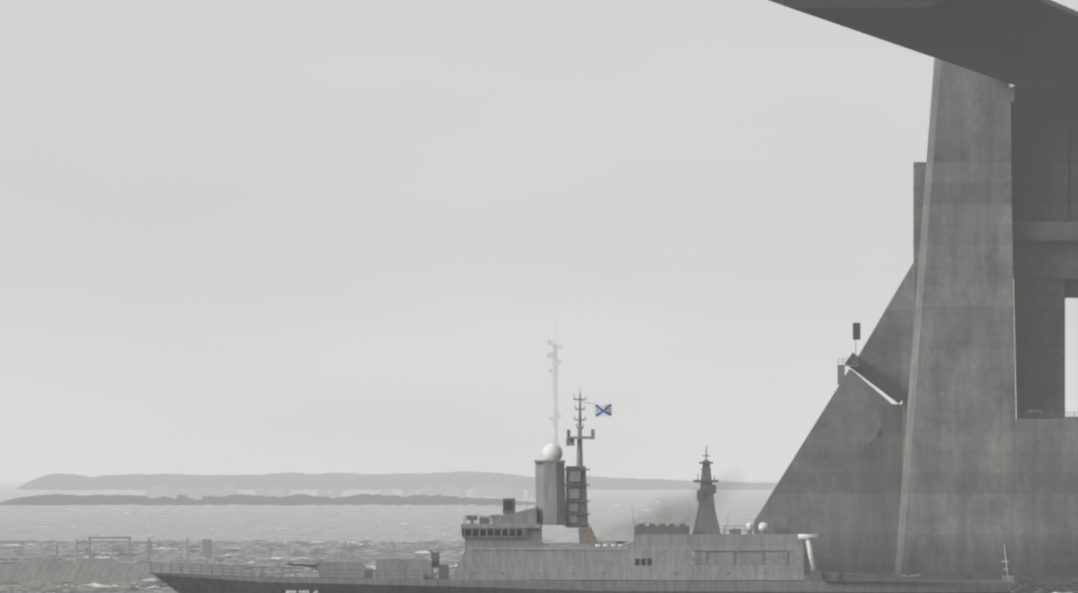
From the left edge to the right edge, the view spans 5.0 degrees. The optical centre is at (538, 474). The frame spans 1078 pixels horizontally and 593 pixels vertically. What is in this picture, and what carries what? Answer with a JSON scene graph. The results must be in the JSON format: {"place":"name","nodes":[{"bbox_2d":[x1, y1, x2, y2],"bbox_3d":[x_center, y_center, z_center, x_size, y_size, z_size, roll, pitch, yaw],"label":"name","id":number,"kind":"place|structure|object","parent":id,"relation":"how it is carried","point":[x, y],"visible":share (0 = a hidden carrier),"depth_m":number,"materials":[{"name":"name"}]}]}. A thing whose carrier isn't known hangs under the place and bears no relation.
{"place":"outdoors","nodes":[
{"label":"outdoors","id":0,"kind":"place"},
{"bbox_2d":[0,494,535,505],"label":"shore","id":1,"kind":"structure","parent":0,"point":[236,499],"depth_m":7121.63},
{"bbox_2d":[146,483,535,499],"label":"shore buildings","id":2,"kind":"structure","parent":1,"relation":"on","point":[198,493],"depth_m":7263.83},
{"bbox_2d":[15,471,777,489],"bbox_3d":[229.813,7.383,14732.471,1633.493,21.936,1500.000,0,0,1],"label":"hills","id":3,"kind":"structure","parent":0,"point":[467,480],"depth_m":14320.24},
{"bbox_2d":[547,340,561,444],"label":"telecom mast","id":4,"kind":"object","parent":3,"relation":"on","point":[554,371],"visible":0.67,"depth_m":7183.69,"materials":[{"name":"grey metal"}]},
{"bbox_2d":[0,477,1077,592],"bbox_3d":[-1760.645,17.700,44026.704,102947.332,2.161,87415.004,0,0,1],"label":"sea","id":5,"kind":"structure","parent":0,"point":[257,537],"depth_m":3883.53,"materials":[{"name":"grey liquid"}]},
{"bbox_2d":[0,558,255,582],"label":"breakwater","id":6,"kind":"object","parent":5,"relation":"in","point":[81,571],"depth_m":2001.24,"materials":[{"name":"grey stone"}]},
{"bbox_2d":[56,537,211,561],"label":"posts","id":7,"kind":"object","parent":6,"relation":"on","point":[206,547],"visible":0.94,"depth_m":2025.46,"materials":[{"name":"metal"}]},
{"bbox_2d":[150,394,1013,592],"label":"corvette","id":8,"kind":"object","parent":5,"relation":"in","point":[509,551],"visible":1,"depth_m":1479.10,"materials":[{"name":"grey metal"}]},
{"bbox_2d":[595,404,611,416],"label":"ensign","id":9,"kind":"object","parent":8,"relation":"attached to","point":[603,410],"visible":0.96,"depth_m":1484.35,"materials":[{"name":"white fabric"}]},
{"bbox_2d":[754,0,1077,575],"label":"bridge","id":10,"kind":"structure","parent":5,"relation":"in","point":[936,470],"depth_m":2133.38,"materials":[{"name":"concrete"}]},
{"bbox_2d":[0,0,1077,546],"label":"sky","id":11,"kind":"structure","parent":0,"point":[238,237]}
]}

